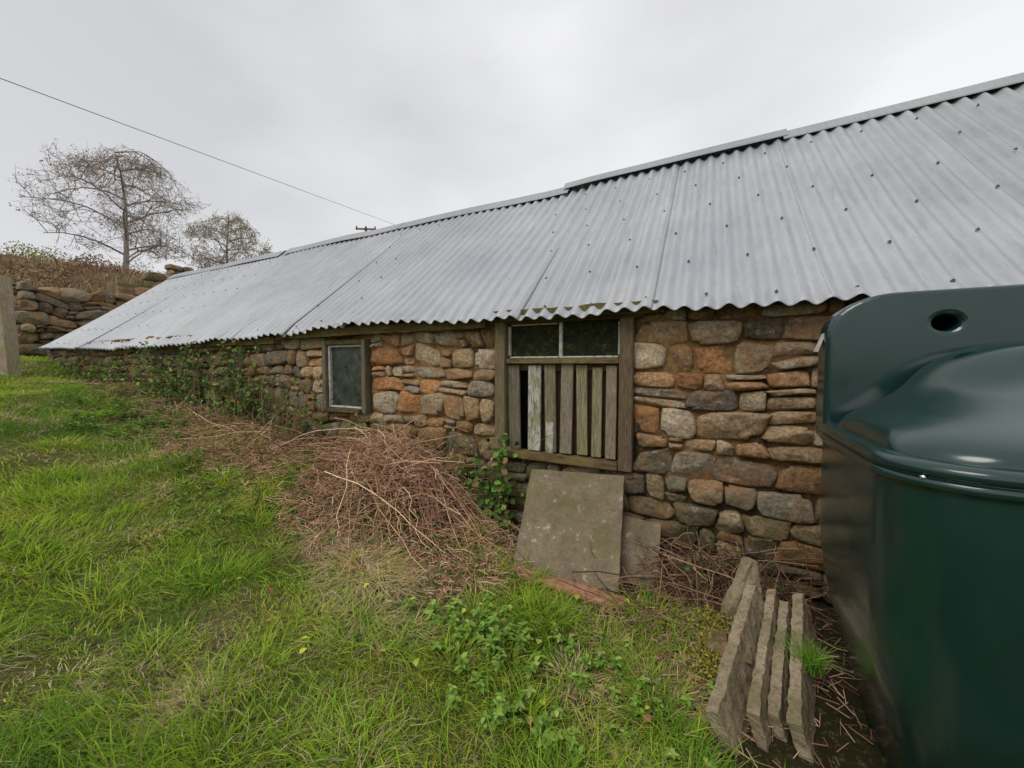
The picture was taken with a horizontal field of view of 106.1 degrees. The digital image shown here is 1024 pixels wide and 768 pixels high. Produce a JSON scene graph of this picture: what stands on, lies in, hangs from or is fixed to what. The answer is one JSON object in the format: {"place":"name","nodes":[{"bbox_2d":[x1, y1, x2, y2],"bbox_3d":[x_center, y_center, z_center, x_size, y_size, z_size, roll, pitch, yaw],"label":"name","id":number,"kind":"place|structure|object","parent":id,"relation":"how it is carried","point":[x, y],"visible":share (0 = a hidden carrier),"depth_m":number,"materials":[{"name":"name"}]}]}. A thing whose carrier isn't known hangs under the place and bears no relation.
{"place":"outdoors","nodes":[
{"label":"outdoors","id":0,"kind":"place"},
{"bbox_2d":[0,254,886,767],"bbox_3d":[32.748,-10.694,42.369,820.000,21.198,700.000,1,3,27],"label":"ground","id":1,"kind":"structure","parent":0,"point":[860,752],"depth_m":1.96,"materials":[{"name":"green plant"}]},
{"bbox_2d":[0,275,21,375],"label":"fence post","id":2,"kind":"object","parent":1,"relation":"on","point":[9,356],"visible":0.94,"depth_m":6.42,"materials":[{"name":"grey wood"}]},
{"bbox_2d":[12,249,132,267],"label":"distant trees","id":3,"kind":"object","parent":1,"relation":"on","point":[70,258],"depth_m":33.58,"materials":[{"name":"brown plant"}]},
{"bbox_2d":[31,286,116,356],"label":"stone wall","id":4,"kind":"structure","parent":1,"relation":"on","point":[35,342],"depth_m":11.04,"materials":[{"name":"stone"}]},
{"bbox_2d":[0,240,166,290],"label":"hillside shrubs","id":5,"kind":"object","parent":1,"relation":"on","point":[36,272],"visible":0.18,"depth_m":14.88,"materials":[{"name":"plant"}]},
{"bbox_2d":[0,249,166,291],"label":"hillside heather","id":6,"kind":"object","parent":1,"relation":"on","point":[120,271],"visible":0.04,"depth_m":14.46,"materials":[{"name":"brown plant"}]},
{"bbox_2d":[4,138,209,269],"bbox_3d":[-22.139,-9.845,21.746,8.515,7.559,7.683,1,3,27],"label":"birch tree","id":7,"kind":"object","parent":1,"relation":"on","point":[92,172],"visible":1,"depth_m":21.40,"materials":[{"name":"brown plant"}]},
{"bbox_2d":[51,354,162,384],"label":"bramble bush","id":8,"kind":"object","parent":1,"relation":"on","point":[62,365],"visible":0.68,"depth_m":6.61,"materials":[{"name":"green plant"}]},
{"bbox_2d":[106,280,150,295],"bbox_3d":[-11.862,-2.125,14.272,0.850,2.500,4.200,1,3,27],"label":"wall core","id":9,"kind":"object","parent":1,"relation":"on","point":[118,286],"visible":0.14,"depth_m":12.35,"materials":[{"name":"brown stone"}]},
{"bbox_2d":[12,264,192,356],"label":"face stones","id":10,"kind":"object","parent":9,"relation":"on","point":[27,295],"visible":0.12,"depth_m":10.89,"materials":[{"name":"brown stone"}]},
{"bbox_2d":[10,390,307,493],"bbox_3d":[-3.952,0.529,4.286,4.644,0.772,1.093,1,3,24],"label":"nettle clump","id":11,"kind":"object","parent":1,"relation":"on","point":[128,413],"visible":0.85,"depth_m":4.56,"materials":[{"name":"green plant"}]},
{"bbox_2d":[119,339,274,421],"bbox_3d":[-4.453,-0.028,5.273,3.394,1.215,0.514,1,3,27],"label":"bramble bush","id":12,"kind":"object","parent":1,"relation":"on","point":[166,389],"visible":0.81,"depth_m":5.19,"materials":[{"name":"green plant"}]},
{"bbox_2d":[180,209,272,269],"bbox_3d":[-21.988,-10.388,29.801,6.026,6.954,6.290,1,3,12],"label":"hawthorn tree","id":13,"kind":"object","parent":1,"relation":"on","point":[228,225],"visible":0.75,"depth_m":29.20,"materials":[{"name":"brown plant"}]},
{"bbox_2d":[146,432,366,577],"bbox_3d":[-2.203,0.880,3.258,3.155,0.590,1.323,1,3,27],"label":"nettle clump","id":14,"kind":"object","parent":1,"relation":"on","point":[235,514],"visible":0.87,"depth_m":3.09,"materials":[{"name":"green plant"}]},
{"bbox_2d":[53,376,490,543],"bbox_3d":[-3.763,0.546,4.434,7.561,1.158,1.403,1,3,27],"label":"dead bracken pile","id":15,"kind":"object","parent":1,"relation":"on","point":[200,418],"visible":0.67,"depth_m":4.12,"materials":[{"name":"brown plant"}]},
{"bbox_2d":[219,368,337,446],"bbox_3d":[-2.953,0.344,4.569,2.377,1.058,0.436,1,3,27],"label":"bramble bush","id":16,"kind":"object","parent":1,"relation":"on","point":[288,407],"visible":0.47,"depth_m":4.41,"materials":[{"name":"green plant"}]},
{"bbox_2d":[355,226,375,230],"bbox_3d":[-11.377,-8.834,30.163,1.552,6.918,0.266,0,3,-3],"label":"utility pole","id":17,"kind":"object","parent":1,"relation":"on","point":[365,228],"visible":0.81,"depth_m":29.95,"materials":[{"name":"brown wood"}]},
{"bbox_2d":[346,409,386,455],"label":"ivy plant","id":18,"kind":"object","parent":1,"relation":"on","point":[357,423],"visible":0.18,"depth_m":3.96,"materials":[{"name":"green plant"}]},
{"bbox_2d":[330,515,444,569],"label":"nettle clump","id":19,"kind":"object","parent":1,"relation":"on","point":[387,543],"visible":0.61,"depth_m":2.78,"materials":[{"name":"green plant"}]},
{"bbox_2d":[259,413,533,605],"bbox_3d":[-1.272,0.781,3.182,3.201,0.980,1.475,1,3,27],"label":"dead bracken pile","id":20,"kind":"object","parent":1,"relation":"on","point":[374,456],"visible":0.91,"depth_m":3.08,"materials":[{"name":"brown plant"}]},
{"bbox_2d":[303,420,525,516],"bbox_3d":[-1.206,0.763,3.760,2.870,0.846,0.323,1,3,27],"label":"bramble bush","id":21,"kind":"object","parent":1,"relation":"on","point":[461,459],"visible":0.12,"depth_m":3.40,"materials":[{"name":"brown plant"}]},
{"bbox_2d":[46,296,868,605],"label":"front wall stones","id":22,"kind":"object","parent":1,"relation":"on","point":[720,422],"visible":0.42,"depth_m":2.73,"materials":[{"name":"brown stone"}]},
{"bbox_2d":[322,341,330,409],"bbox_3d":[-2.087,-0.094,4.375,0.060,0.785,0.110,1,3,27],"label":"window frame","id":23,"kind":"object","parent":22,"relation":"on","point":[325,372],"visible":0.34,"depth_m":4.33,"materials":[{"name":"brown wood"}]},
{"bbox_2d":[328,345,332,406],"bbox_3d":[-2.046,-0.088,4.355,0.027,0.691,0.045,1,3,27],"label":"casement","id":24,"kind":"object","parent":23,"relation":"attached to","point":[330,376],"visible":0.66,"depth_m":4.34,"materials":[{"name":"white paint"}]},
{"bbox_2d":[332,347,361,406],"bbox_3d":[-1.808,-0.083,4.252,0.516,0.661,0.008,1,3,27],"label":"window glass","id":25,"kind":"object","parent":24,"relation":"in","point":[346,370],"visible":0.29,"depth_m":4.25,"materials":[{"name":"grey glass"}]},
{"bbox_2d":[330,345,360,347],"bbox_3d":[-1.815,-0.415,4.222,0.496,0.022,0.043,1,3,27],"label":"casement top","id":26,"kind":"object","parent":23,"relation":"attached to","point":[332,346],"visible":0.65,"depth_m":4.20,"materials":[{"name":"white paint"}]},
{"bbox_2d":[331,405,361,408],"bbox_3d":[-1.815,0.253,4.255,0.496,0.018,0.043,1,3,27],"label":"window sill","id":27,"kind":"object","parent":23,"relation":"on","point":[355,407],"visible":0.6,"depth_m":4.23,"materials":[{"name":"white paint"}]},
{"bbox_2d":[325,339,360,344],"bbox_3d":[-1.815,-0.454,4.220,0.546,0.050,0.108,1,3,27],"label":"window frame head","id":28,"kind":"object","parent":22,"relation":"in","point":[346,342],"depth_m":4.16},
{"bbox_2d":[324,407,361,413],"bbox_3d":[-1.824,0.286,4.239,0.546,0.040,0.140,1,3,27],"label":"window sill","id":29,"kind":"structure","parent":22,"relation":"on","point":[344,410],"depth_m":4.18,"materials":[{"name":"brown wood"}]},
{"bbox_2d":[361,339,372,413],"bbox_3d":[-1.542,-0.080,4.101,0.060,0.785,0.110,1,3,27],"label":"window frame","id":30,"kind":"object","parent":22,"relation":"on","point":[366,384],"visible":0.84,"depth_m":4.06,"materials":[{"name":"brown wood"}]},
{"bbox_2d":[495,322,510,455],"bbox_3d":[-0.077,0.040,3.370,0.100,1.160,0.130,1,3,27],"label":"hatch frame","id":31,"kind":"object","parent":22,"relation":"on","point":[501,383],"visible":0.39,"depth_m":3.31,"materials":[{"name":"brown wood"}]},
{"bbox_2d":[508,327,511,355],"bbox_3d":[-0.017,-0.369,3.330,0.016,0.250,0.034,1,3,27],"label":"glazing bar","id":32,"kind":"object","parent":31,"relation":"attached to","point":[509,341],"visible":1,"depth_m":3.32,"materials":[{"name":"white paint"}]},
{"bbox_2d":[510,356,558,357],"bbox_3d":[0.186,-0.224,3.235,0.446,0.014,0.034,1,3,27],"label":"glazing bar bottom","id":33,"kind":"object","parent":31,"relation":"attached to","point":[538,357],"visible":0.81,"depth_m":3.20,"materials":[{"name":"white wood"}]},
{"bbox_2d":[511,323,558,358],"bbox_3d":[0.195,-0.360,3.246,0.456,0.290,0.008,1,3,27],"label":"pane","id":34,"kind":"object","parent":31,"relation":"attached to","point":[535,340],"visible":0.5,"depth_m":3.24,"materials":[{"name":"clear glass"}]},
{"bbox_2d":[559,322,562,357],"bbox_3d":[0.399,-0.353,3.121,0.026,0.290,0.035,1,3,27],"label":"glazing bar","id":35,"kind":"object","parent":31,"relation":"attached to","point":[560,339],"visible":0.84,"depth_m":3.11,"materials":[{"name":"white wood"}]},
{"bbox_2d":[506,358,618,363],"bbox_3d":[0.392,-0.186,3.116,0.951,0.045,0.090,1,3,27],"label":"hatch transom","id":36,"kind":"object","parent":31,"relation":"attached to","point":[564,361],"visible":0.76,"depth_m":3.06,"materials":[{"name":"brown wood"}]},
{"bbox_2d":[562,356,618,357],"bbox_3d":[0.611,-0.213,3.021,0.446,0.014,0.034,1,3,27],"label":"glazing bar bottom","id":37,"kind":"object","parent":31,"relation":"attached to","point":[590,357],"visible":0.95,"depth_m":3.00,"materials":[{"name":"white wood"}]},
{"bbox_2d":[563,320,619,355],"bbox_3d":[0.620,-0.349,3.032,0.456,0.290,0.008,1,3,27],"label":"pane","id":38,"kind":"object","parent":31,"relation":"attached to","point":[591,338],"visible":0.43,"depth_m":3.03,"materials":[{"name":"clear glass"}]},
{"bbox_2d":[505,448,617,470],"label":"hatch sill","id":39,"kind":"structure","parent":22,"relation":"on","point":[584,461],"depth_m":3.07,"materials":[{"name":"brown wood"}]},
{"bbox_2d":[572,371,576,453],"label":"hatch backing board","id":40,"kind":"object","parent":39,"relation":"on","point":[574,442],"visible":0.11,"depth_m":3.14,"materials":[{"name":"black wood"}]},
{"bbox_2d":[588,371,592,454],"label":"hatch backing board","id":41,"kind":"object","parent":39,"relation":"on","point":[590,373],"visible":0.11,"depth_m":3.08,"materials":[{"name":"black wood"}]},
{"bbox_2d":[591,367,602,457],"bbox_3d":[0.664,0.222,3.007,0.076,0.702,0.024,2,3,27],"label":"hatch board","id":42,"kind":"object","parent":39,"relation":"on","point":[597,391],"visible":1,"depth_m":3.00,"materials":[{"name":"grey wood"}]},
{"bbox_2d":[601,371,605,456],"bbox_3d":[0.727,0.206,3.040,0.067,0.740,0.014,2,3,27],"label":"hatch backing board","id":43,"kind":"object","parent":39,"relation":"on","point":[603,413],"visible":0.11,"depth_m":3.04,"materials":[{"name":"black wood"}]},
{"bbox_2d":[605,365,617,459],"bbox_3d":[0.760,0.218,2.950,0.081,0.718,0.024,2,3,27],"label":"hatch board","id":44,"kind":"object","parent":39,"relation":"on","point":[611,412],"visible":1,"depth_m":2.94,"materials":[{"name":"grey wood"}]},
{"bbox_2d":[616,371,618,457],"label":"hatch backing board","id":45,"kind":"object","parent":39,"relation":"on","point":[617,414],"visible":0.11,"depth_m":2.99,"materials":[{"name":"black wood"}]},
{"bbox_2d":[487,314,646,325],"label":"hatch lintel","id":46,"kind":"structure","parent":22,"relation":"on","point":[589,318],"depth_m":3.00,"materials":[{"name":"brown wood"}]},
{"bbox_2d":[511,323,557,325],"bbox_3d":[0.185,-0.496,3.219,0.416,0.010,0.030,1,3,27],"label":"glazing bar top","id":47,"kind":"object","parent":46,"relation":"attached to","point":[535,324],"visible":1,"depth_m":3.20,"materials":[{"name":"wood"}]},
{"bbox_2d":[618,318,635,472],"bbox_3d":[0.866,0.084,2.897,0.100,1.140,0.130,1,3,27],"label":"hatch frame","id":48,"kind":"object","parent":22,"relation":"in","point":[626,425],"visible":0.92,"depth_m":2.84,"materials":[{"name":"brown wood"}]},
{"bbox_2d":[618,321,619,354],"bbox_3d":[0.815,-0.348,2.912,0.016,0.250,0.034,1,3,27],"label":"glazing bar","id":49,"kind":"object","parent":48,"relation":"attached to","point":[618,336],"visible":0.4,"depth_m":2.90,"materials":[{"name":"white paint"}]},
{"bbox_2d":[56,294,866,601],"bbox_3d":[-3.111,0.431,4.938,15.750,2.240,0.043,1,3,27],"label":"front wall mortar","id":50,"kind":"object","parent":1,"relation":"on","point":[728,354],"visible":0.15,"depth_m":2.74,"materials":[{"name":"brown concrete"}]},
{"bbox_2d":[222,515,709,767],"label":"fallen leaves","id":51,"kind":"object","parent":1,"relation":"on","point":[415,662],"visible":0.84,"depth_m":1.95,"materials":[{"name":"brown plant"}]},
{"bbox_2d":[402,593,547,678],"bbox_3d":[-0.182,1.267,1.986,0.501,0.162,0.785,-2,4,-36],"label":"nettle clump","id":52,"kind":"object","parent":1,"relation":"on","point":[487,625],"visible":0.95,"depth_m":1.97,"materials":[{"name":"green plant"}]},
{"bbox_2d":[370,339,617,460],"bbox_3d":[-2.975,0.336,5.236,15.000,1.900,0.040,1,3,27],"label":"interior backing","id":53,"kind":"object","parent":1,"relation":"on","point":[564,453],"depth_m":3.45,"materials":[{"name":"black"}]},
{"bbox_2d":[456,432,555,531],"bbox_3d":[-0.099,0.818,3.215,0.911,0.864,0.350,1,3,27],"label":"ivy plant","id":54,"kind":"object","parent":1,"relation":"on","point":[500,483],"visible":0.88,"depth_m":3.23,"materials":[{"name":"green plant"}]},
{"bbox_2d":[445,671,585,766],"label":"nettle clump","id":55,"kind":"object","parent":1,"relation":"on","point":[499,714],"visible":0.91,"depth_m":1.53,"materials":[{"name":"green plant"}]},
{"bbox_2d":[39,82,1023,350],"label":"roof front","id":56,"kind":"structure","parent":1,"relation":"on","point":[477,266],"depth_m":3.40,"materials":[{"name":"metal"}]},
{"bbox_2d":[166,264,223,279],"bbox_3d":[-7.826,-2.782,9.628,2.450,0.171,0.340,1,3,27],"label":"ridge cap","id":57,"kind":"object","parent":56,"relation":"on","point":[196,271],"visible":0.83,"depth_m":9.48,"materials":[{"name":"metal"}]},
{"bbox_2d":[148,337,280,348],"bbox_3d":[-4.290,-0.565,5.415,3.260,0.100,0.147,1,3,27],"label":"wall plate","id":58,"kind":"object","parent":56,"relation":"attached to","point":[258,341],"depth_m":4.99,"materials":[{"name":"brown wood"}]},
{"bbox_2d":[218,250,286,268],"bbox_3d":[-5.748,-2.736,8.584,2.300,0.180,0.340,1,3,27],"label":"ridge cap","id":59,"kind":"object","parent":56,"relation":"on","point":[271,255],"visible":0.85,"depth_m":8.41,"materials":[{"name":"metal"}]},
{"bbox_2d":[276,319,491,339],"bbox_3d":[-1.499,-0.554,4.011,2.906,0.102,0.150,1,3,27],"label":"wall plate","id":60,"kind":"object","parent":56,"relation":"attached to","point":[413,328],"depth_m":3.80,"materials":[{"name":"brown wood"}]},
{"bbox_2d":[399,187,572,228],"bbox_3d":[-0.522,-2.663,5.956,3.000,0.180,0.340,1,3,27],"label":"ridge cap","id":61,"kind":"object","parent":56,"relation":"on","point":[542,195],"visible":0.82,"depth_m":5.74,"materials":[{"name":"metal"}]},
{"bbox_2d":[43,104,1017,343],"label":"roof fixings","id":62,"kind":"object","parent":56,"relation":"attached to","point":[890,241],"visible":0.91,"depth_m":3.25,"materials":[{"name":"grey metal"}]},
{"bbox_2d":[488,300,661,322],"bbox_3d":[0.441,-0.560,3.034,1.375,0.102,0.149,1,3,27],"label":"wall plate","id":63,"kind":"object","parent":56,"relation":"attached to","point":[624,310],"depth_m":2.88,"materials":[{"name":"brown wood"}]},
{"bbox_2d":[563,128,787,188],"bbox_3d":[1.863,-2.704,4.753,2.500,0.193,0.260,1,3,27],"label":"ridge cap","id":64,"kind":"object","parent":56,"relation":"on","point":[705,152],"visible":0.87,"depth_m":4.61,"materials":[{"name":"metal"}]},
{"bbox_2d":[781,72,1023,138],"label":"ridge cap","id":65,"kind":"object","parent":56,"relation":"on","point":[961,92],"visible":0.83,"depth_m":3.67,"materials":[{"name":"metal"}]},
{"bbox_2d":[350,148,742,323],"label":"roof back","id":66,"kind":"structure","parent":1,"relation":"on","point":[568,190],"depth_m":5.28,"materials":[{"name":"metal"}]},
{"bbox_2d":[283,222,404,253],"bbox_3d":[-3.207,-2.711,7.306,3.090,0.190,0.340,1,3,27],"label":"ridge cap","id":67,"kind":"object","parent":66,"relation":"on","point":[355,235],"visible":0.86,"depth_m":7.11,"materials":[{"name":"metal"}]},
{"bbox_2d":[514,469,624,592],"bbox_3d":[0.420,1.010,2.782,0.727,0.778,0.062,-1,-35,22],"label":"paving slab","id":68,"kind":"object","parent":1,"relation":"on","point":[566,516],"depth_m":2.75,"materials":[{"name":"concrete"}]},
{"bbox_2d":[515,567,628,609],"bbox_3d":[0.368,1.319,2.493,0.730,0.037,0.127,5,5,26],"label":"terracotta ridge tile","id":69,"kind":"object","parent":1,"relation":"on","point":[560,585],"visible":0.66,"depth_m":2.46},
{"bbox_2d":[533,621,718,767],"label":"nettle clump","id":70,"kind":"object","parent":1,"relation":"on","point":[643,680],"visible":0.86,"depth_m":1.72,"materials":[{"name":"green plant"}]},
{"bbox_2d":[620,516,660,588],"bbox_3d":[0.872,1.156,2.663,0.274,0.428,0.058,6,-26,18],"label":"paving slab","id":71,"kind":"object","parent":1,"relation":"on","point":[648,532],"depth_m":2.65,"materials":[{"name":"concrete"}]},
{"bbox_2d":[508,527,872,767],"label":"dead bramble stems","id":72,"kind":"object","parent":1,"relation":"on","point":[712,585],"visible":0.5,"depth_m":2.26,"materials":[{"name":"brown plant"}]},
{"bbox_2d":[678,604,732,689],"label":"moss clump","id":73,"kind":"object","parent":1,"relation":"on","point":[714,621],"visible":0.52,"depth_m":1.87,"materials":[{"name":"green plant"}]},
{"bbox_2d":[705,629,752,663],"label":"rubble stones","id":74,"kind":"object","parent":1,"relation":"on","point":[720,640],"visible":0.25,"depth_m":1.80,"materials":[{"name":"brown stone"}]},
{"bbox_2d":[661,528,813,622],"bbox_3d":[1.265,1.243,2.230,0.913,0.486,0.802,1,3,27],"label":"bramble bush","id":75,"kind":"object","parent":1,"relation":"on","point":[687,567],"visible":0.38,"depth_m":2.38,"materials":[{"name":"brown plant"}]},
{"bbox_2d":[720,557,762,631],"bbox_3d":[1.252,1.178,2.074,0.220,0.466,0.085,12,-6,-1],"label":"broken stone","id":76,"kind":"object","parent":1,"relation":"on","point":[747,571],"visible":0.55,"depth_m":2.06,"materials":[{"name":"grey stone"}]},
{"bbox_2d":[705,584,815,762],"bbox_3d":[1.195,1.263,1.753,0.342,0.406,0.963,3,4,41],"label":"stone slab stack","id":77,"kind":"object","parent":1,"relation":"on","point":[759,694],"visible":0.94,"depth_m":1.63,"materials":[{"name":"grey stone"}]},
{"bbox_2d":[763,621,850,679],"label":"grass tuft","id":78,"kind":"object","parent":1,"relation":"on","point":[812,663],"visible":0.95,"depth_m":1.67,"materials":[{"name":"green plant"}]},
{"bbox_2d":[814,284,1023,767],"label":"oil tank","id":79,"kind":"object","parent":1,"relation":"on","point":[919,429],"visible":1,"depth_m":1.11,"materials":[{"name":"green plastic"}]},
{"bbox_3d":[-5.721,-4.534,20.203,0.278,7.307,0.275,1,3,27],"label":"utility pole","id":80,"kind":"object","parent":1,"relation":"on","visible":0},
{"bbox_2d":[0,78,391,223],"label":"overhead cable","id":81,"kind":"object","parent":80,"relation":"attached to","point":[161,138],"visible":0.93,"depth_m":8.05,"materials":[{"name":"grey plastic"}]},
{"bbox_2d":[0,0,1023,273],"label":"sky","id":82,"kind":"structure","parent":0,"point":[395,112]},
{"bbox_2d":[520,370,527,447],"bbox_3d":[0.441,0.197,3.234,0.951,0.760,0.010,1,3,27],"label":"dark hatch back","id":83,"kind":"object","parent":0,"point":[524,403],"depth_m":3.40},
{"bbox_2d":[541,370,544,449],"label":"hatch backing board","id":84,"kind":"object","parent":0,"point":[543,418],"visible":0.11,"depth_m":3.27,"materials":[{"name":"black wood"}]},
{"bbox_2d":[556,371,560,451],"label":"hatch backing board","id":85,"kind":"object","parent":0,"point":[558,389],"visible":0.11,"depth_m":3.20,"materials":[{"name":"black wood"}]},
{"bbox_2d":[510,364,618,370],"bbox_3d":[0.405,-0.134,3.146,0.941,0.050,0.020,1,3,27],"label":"hatch top rail","id":86,"kind":"object","parent":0,"point":[558,367],"visible":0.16,"depth_m":3.09,"materials":[{"name":"brown wood"}]},
{"bbox_2d":[508,365,520,448],"bbox_3d":[0.022,0.200,3.324,0.109,0.723,0.024,0,3,27],"label":"hatch board","id":87,"kind":"object","parent":86,"relation":"attached to","point":[514,400],"visible":0.89,"depth_m":3.31,"materials":[{"name":"wood"}]},
{"bbox_2d":[528,365,541,450],"bbox_3d":[0.191,0.203,3.242,0.114,0.716,0.024,2,3,27],"label":"hatch board","id":88,"kind":"object","parent":86,"relation":"attached to","point":[534,399],"visible":1,"depth_m":3.23,"materials":[{"name":"grey wood"}]},
{"bbox_2d":[544,365,556,451],"bbox_3d":[0.318,0.202,3.177,0.095,0.719,0.024,0,3,27],"label":"hatch board","id":89,"kind":"object","parent":86,"relation":"attached to","point":[550,389],"visible":0.9,"depth_m":3.16,"materials":[{"name":"wood"}]},
{"bbox_2d":[546,422,552,452],"bbox_3d":[0.309,0.440,3.171,0.066,0.260,0.004,1,3,27],"label":"hatch board paint remnant","id":90,"kind":"object","parent":89,"relation":"attached to","point":[549,438],"visible":1,"depth_m":3.17,"materials":[{"name":"white paint"}]},
{"bbox_2d":[560,364,573,453],"bbox_3d":[0.442,0.196,3.110,0.100,0.738,0.024,2,4,27],"label":"hatch board","id":91,"kind":"object","parent":86,"relation":"attached to","point":[566,407],"visible":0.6,"depth_m":3.10,"materials":[{"name":"brown wood"}]},
{"bbox_2d":[576,365,587,454],"bbox_3d":[0.557,0.208,3.060,0.086,0.714,0.024,0,3,27],"label":"hatch board","id":92,"kind":"object","parent":86,"relation":"attached to","point":[582,403],"visible":1,"depth_m":3.05,"materials":[{"name":"wood"}]}
]}

